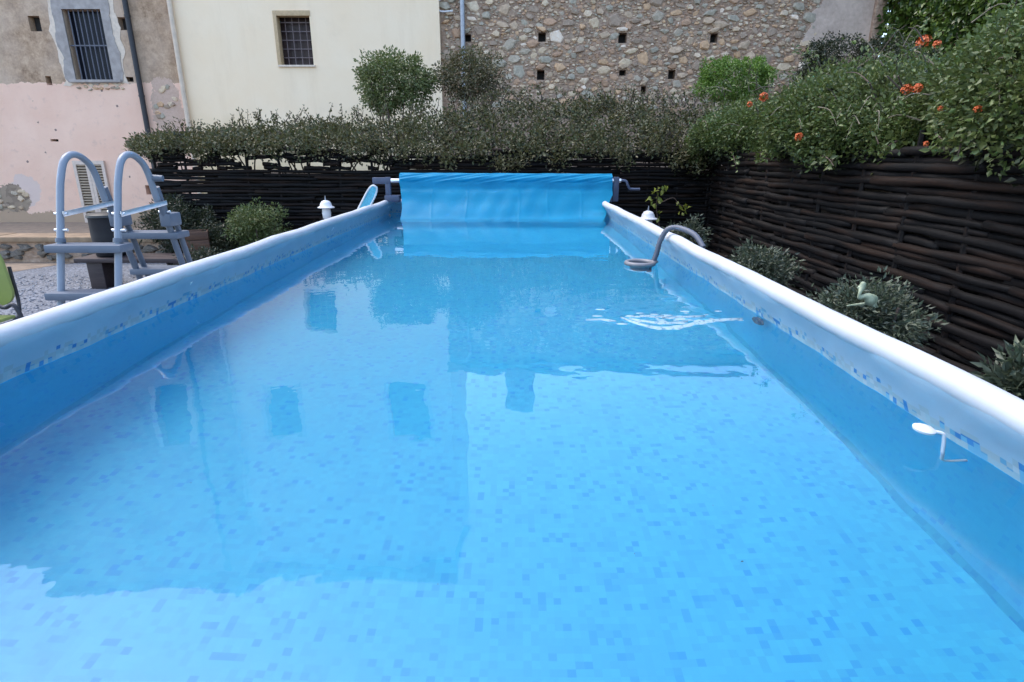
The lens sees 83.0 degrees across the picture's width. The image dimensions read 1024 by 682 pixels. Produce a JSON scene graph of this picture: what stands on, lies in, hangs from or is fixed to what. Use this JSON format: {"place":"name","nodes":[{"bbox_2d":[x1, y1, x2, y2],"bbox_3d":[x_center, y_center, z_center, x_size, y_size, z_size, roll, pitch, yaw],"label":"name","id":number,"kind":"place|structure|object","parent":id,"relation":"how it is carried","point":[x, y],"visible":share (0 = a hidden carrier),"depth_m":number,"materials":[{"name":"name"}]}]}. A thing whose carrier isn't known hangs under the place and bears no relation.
{"place":"outdoors","nodes":[
{"label":"outdoors","id":0,"kind":"place"},
{"bbox_2d":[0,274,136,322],"bbox_3d":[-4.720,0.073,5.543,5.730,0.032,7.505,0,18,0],"label":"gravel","id":1,"kind":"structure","parent":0,"point":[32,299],"depth_m":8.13,"materials":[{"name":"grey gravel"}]},
{"bbox_2d":[0,254,23,324],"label":"garden chair","id":2,"kind":"object","parent":1,"relation":"on","point":[8,289],"visible":0.69,"depth_m":5.06,"materials":[{"name":"plastic"}]},
{"bbox_2d":[73,253,199,288],"bbox_3d":[-5.125,-0.992,8.221,1.800,0.440,0.502,0,18,0],"label":"wooden bench","id":3,"kind":"object","parent":1,"relation":"on","point":[101,272],"visible":0.44,"depth_m":8.04,"materials":[{"name":"brown wood"}]},
{"bbox_2d":[85,212,125,256],"bbox_3d":[-5.622,-1.494,8.083,0.465,0.598,0.427,-7,19,-22],"label":"lidded tub","id":4,"kind":"object","parent":3,"relation":"on","point":[100,228],"visible":0.38,"depth_m":7.89,"materials":[{"name":"plastic"}]},
{"bbox_2d":[185,229,210,257],"bbox_3d":[-4.362,-1.357,8.058,0.280,0.351,0.280,-8,19,-23],"label":"planter box","id":5,"kind":"object","parent":3,"relation":"on","point":[197,238],"visible":0.59,"depth_m":7.93,"materials":[{"name":"brown wood"}]},
{"bbox_2d":[0,222,152,271],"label":"sand strip","id":6,"kind":"object","parent":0,"point":[38,227],"visible":0.17,"depth_m":14.86,"materials":[{"name":"soil"}]},
{"bbox_2d":[0,263,166,323],"bbox_3d":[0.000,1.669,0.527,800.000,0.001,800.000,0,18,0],"label":"ground","id":7,"kind":"structure","parent":0,"point":[80,270],"depth_m":8.62,"materials":[{"name":"grey gravel"}]},
{"bbox_2d":[0,233,181,261],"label":"wall","id":8,"kind":"structure","parent":7,"relation":"on","point":[21,247],"depth_m":10.11,"materials":[{"name":"stone"}]},
{"bbox_2d":[0,0,200,222],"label":"pink house","id":9,"kind":"structure","parent":7,"relation":"on","point":[94,81],"depth_m":15.52,"materials":[{"name":"paint"}]},
{"bbox_2d":[69,12,112,79],"bbox_3d":[-11.072,-7.811,15.376,0.991,1.655,0.020,0,18,0],"label":"window","id":10,"kind":"structure","parent":9,"relation":"in","point":[71,13],"depth_m":15.37,"materials":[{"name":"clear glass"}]},
{"bbox_2d":[44,151,192,305],"bbox_3d":[-2.547,-0.349,3.919,0.482,1.778,1.440,0,18,0],"label":"pool ladder","id":11,"kind":"object","parent":7,"relation":"on","point":[119,218],"visible":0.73,"depth_m":3.56,"materials":[{"name":"plastic"}]},
{"bbox_2d":[131,191,222,252],"bbox_3d":[-5.009,-1.632,8.851,1.314,1.294,1.356,0,18,0],"label":"shrub","id":12,"kind":"object","parent":7,"relation":"on","point":[192,218],"visible":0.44,"depth_m":8.54,"materials":[{"name":"green plant"}]},
{"bbox_2d":[172,240,227,264],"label":"ground plant","id":13,"kind":"object","parent":7,"relation":"on","point":[201,254],"visible":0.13,"depth_m":7.41,"materials":[{"name":"green plant"}]},
{"bbox_2d":[198,215,242,254],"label":"shrub","id":14,"kind":"object","parent":7,"relation":"on","point":[225,243],"visible":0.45,"depth_m":8.18,"materials":[{"name":"green plant"}]},
{"bbox_2d":[220,197,291,247],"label":"shrub","id":15,"kind":"object","parent":7,"relation":"on","point":[249,224],"visible":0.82,"depth_m":8.43,"materials":[{"name":"green plant"}]},
{"bbox_2d":[317,197,334,218],"bbox_3d":[-2.625,-1.445,8.316,0.236,1.248,0.234,0,18,0],"label":"garden lamp","id":16,"kind":"object","parent":7,"relation":"on","point":[325,206],"visible":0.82,"depth_m":8.13,"materials":[{"name":"white plastic"}]},
{"bbox_2d":[357,185,377,208],"bbox_3d":[-1.817,-1.055,6.721,0.619,1.470,0.053,0,18,0],"label":"leaf net","id":17,"kind":"object","parent":7,"relation":"on","point":[369,196],"visible":0.49,"depth_m":6.54,"materials":[{"name":"blue plastic"}]},
{"bbox_2d":[147,146,712,264],"bbox_3d":[-1.228,-2.050,9.114,8.747,1.922,0.135,0,18,0],"label":"woven fence","id":18,"kind":"object","parent":7,"relation":"on","point":[226,189],"visible":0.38,"depth_m":8.95,"materials":[{"name":"brown wicker"}]},
{"bbox_2d":[0,199,1023,484],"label":"above ground pool","id":19,"kind":"structure","parent":7,"relation":"on","point":[972,413],"depth_m":2.10,"materials":[{"name":"white plastic"}]},
{"bbox_2d":[372,177,639,201],"bbox_3d":[-0.072,-1.905,7.285,3.350,0.305,0.120,0,18,0],"label":"cover reel","id":20,"kind":"object","parent":19,"relation":"on","point":[387,182],"visible":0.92,"depth_m":7.25,"materials":[{"name":"metal"}]},
{"bbox_2d":[399,173,612,219],"bbox_3d":[-0.078,-1.725,7.021,2.640,0.592,0.808,0,18,0],"label":"pool cover","id":21,"kind":"object","parent":20,"relation":"on","point":[501,196],"visible":0.91,"depth_m":7.13,"materials":[{"name":"blue plastic"}]},
{"bbox_2d":[0,213,1023,681],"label":"water","id":22,"kind":"structure","parent":19,"relation":"in","point":[392,447],"depth_m":1.27,"materials":[{"name":"blue liquid"}]},
{"bbox_2d":[586,309,743,329],"bbox_3d":[0.691,-0.104,2.639,0.717,0.006,0.358,0,18,0],"label":"foam","id":23,"kind":"object","parent":22,"relation":"on","point":[678,318],"visible":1,"depth_m":2.60,"materials":[{"name":"white"}]},
{"bbox_2d":[624,225,705,267],"bbox_3d":[1.022,-0.485,3.985,0.506,0.605,0.282,0,18,0],"label":"pool skimmer","id":24,"kind":"object","parent":19,"relation":"attached to","point":[644,263],"visible":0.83,"depth_m":3.95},
{"bbox_2d":[912,423,945,452],"bbox_3d":[1.077,0.277,1.465,0.144,0.138,0.045,0,18,0],"label":"return nozzle","id":25,"kind":"object","parent":19,"relation":"attached to","point":[922,428],"visible":0.68,"depth_m":1.44,"materials":[{"name":"white plastic"}]},
{"bbox_2d":[640,206,656,222],"bbox_3d":[1.704,-1.122,7.396,0.236,1.186,0.234,0,18,0],"label":"garden lamp","id":26,"kind":"object","parent":7,"relation":"on","point":[648,215],"visible":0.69,"depth_m":7.19,"materials":[{"name":"white plastic"}]},
{"bbox_2d":[439,0,887,169],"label":"stone building","id":27,"kind":"structure","parent":7,"relation":"on","point":[569,46],"depth_m":15.09,"materials":[{"name":"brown stone"}]},
{"bbox_2d":[646,185,691,226],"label":"climbing twig","id":28,"kind":"object","parent":7,"relation":"on","point":[659,201],"visible":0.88,"depth_m":8.47,"materials":[{"name":"green plant"}]},
{"bbox_2d":[662,213,711,246],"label":"shrub","id":29,"kind":"object","parent":7,"relation":"on","point":[694,225],"visible":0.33,"depth_m":6.77,"materials":[{"name":"green plant"}]},
{"bbox_2d":[727,236,806,287],"bbox_3d":[2.032,-0.291,4.822,0.670,1.155,0.689,0,18,0],"label":"shrub","id":30,"kind":"object","parent":7,"relation":"on","point":[764,262],"visible":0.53,"depth_m":4.63,"materials":[{"name":"green plant"}]},
{"bbox_2d":[704,130,1023,377],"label":"woven fence","id":31,"kind":"object","parent":7,"relation":"on","point":[965,210],"visible":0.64,"depth_m":4.43,"materials":[{"name":"brown wicker"}]},
{"bbox_2d":[800,265,947,347],"bbox_3d":[1.984,0.161,3.330,0.730,1.192,0.700,-13,22,-36],"label":"shrub","id":32,"kind":"object","parent":7,"relation":"on","point":[891,315],"visible":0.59,"depth_m":3.12,"materials":[{"name":"green plant"}]},
{"bbox_2d":[863,0,1023,139],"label":"ivy wall","id":33,"kind":"structure","parent":7,"relation":"on","point":[948,21],"depth_m":13.20,"materials":[{"name":"green plant"}]},
{"bbox_2d":[968,334,1023,399],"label":"shrub","id":34,"kind":"object","parent":7,"relation":"on","point":[1010,379],"visible":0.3,"depth_m":1.96,"materials":[{"name":"green plant"}]},
{"bbox_2d":[166,0,443,193],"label":"cream house","id":35,"kind":"structure","parent":0,"point":[283,57],"depth_m":15.14,"materials":[{"name":"paint"}]},
{"bbox_2d":[272,10,283,64],"bbox_3d":[-6.090,-7.877,15.093,0.090,1.269,0.222,0,18,0],"label":"window frame","id":36,"kind":"structure","parent":35,"relation":"in","point":[276,22],"depth_m":15.05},
{"bbox_2d":[276,10,309,17],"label":"lintel","id":37,"kind":"structure","parent":35,"relation":"in","point":[280,13],"depth_m":14.82,"materials":[{"name":"beige stone"}]},
{"bbox_2d":[280,18,313,64],"bbox_3d":[-5.651,-7.951,15.362,0.894,1.239,0.020,0,18,0],"label":"window","id":38,"kind":"structure","parent":35,"relation":"in","point":[288,25],"depth_m":15.36,"materials":[{"name":"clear glass"}]},
{"bbox_2d":[205,142,1022,364],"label":"earth bank","id":39,"kind":"structure","parent":0,"point":[933,238],"depth_m":5.63,"materials":[{"name":"soil"}]},
{"bbox_2d":[352,44,441,169],"bbox_3d":[-2.125,-4.299,10.790,1.679,2.309,1.639,0,18,0],"label":"round bush","id":40,"kind":"object","parent":39,"relation":"on","point":[391,68],"visible":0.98,"depth_m":10.39,"materials":[{"name":"green plant"}]},
{"bbox_2d":[122,82,738,178],"bbox_3d":[-1.427,-3.392,9.394,10.510,1.519,2.333,0,18,0],"label":"hedge","id":41,"kind":"object","parent":39,"relation":"on","point":[258,139],"visible":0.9,"depth_m":8.96,"materials":[{"name":"green plant"}]},
{"bbox_2d":[425,42,511,154],"bbox_3d":[-0.822,-4.440,11.152,1.648,2.361,1.670,0,18,0],"label":"round bush","id":42,"kind":"object","parent":39,"relation":"on","point":[486,72],"visible":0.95,"depth_m":10.77,"materials":[{"name":"green plant"}]},
{"bbox_2d":[689,54,778,165],"bbox_3d":[4.293,-4.420,11.351,1.728,2.200,1.425,0,18,0],"label":"clipped bush","id":43,"kind":"object","parent":39,"relation":"on","point":[707,78],"visible":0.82,"depth_m":10.95,"materials":[{"name":"green plant"}]},
{"bbox_2d":[684,0,1023,187],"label":"flowering hedge","id":44,"kind":"object","parent":39,"relation":"on","point":[967,97],"visible":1,"depth_m":4.71,"materials":[{"name":"green plant"}]},
{"bbox_2d":[847,282,877,307],"bbox_3d":[1.698,-0.220,2.777,0.143,0.128,0.058,3,18,10],"label":"garden figurine","id":45,"kind":"object","parent":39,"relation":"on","point":[870,299],"visible":1,"depth_m":2.76,"materials":[{"name":"ceramic"}]},
{"bbox_2d":[791,30,938,84],"bbox_3d":[7.091,-4.936,12.095,2.734,2.743,1.390,0,18,0],"label":"clipped bush","id":46,"kind":"object","parent":39,"relation":"on","point":[823,46],"visible":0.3,"depth_m":11.51,"materials":[{"name":"green plant"}]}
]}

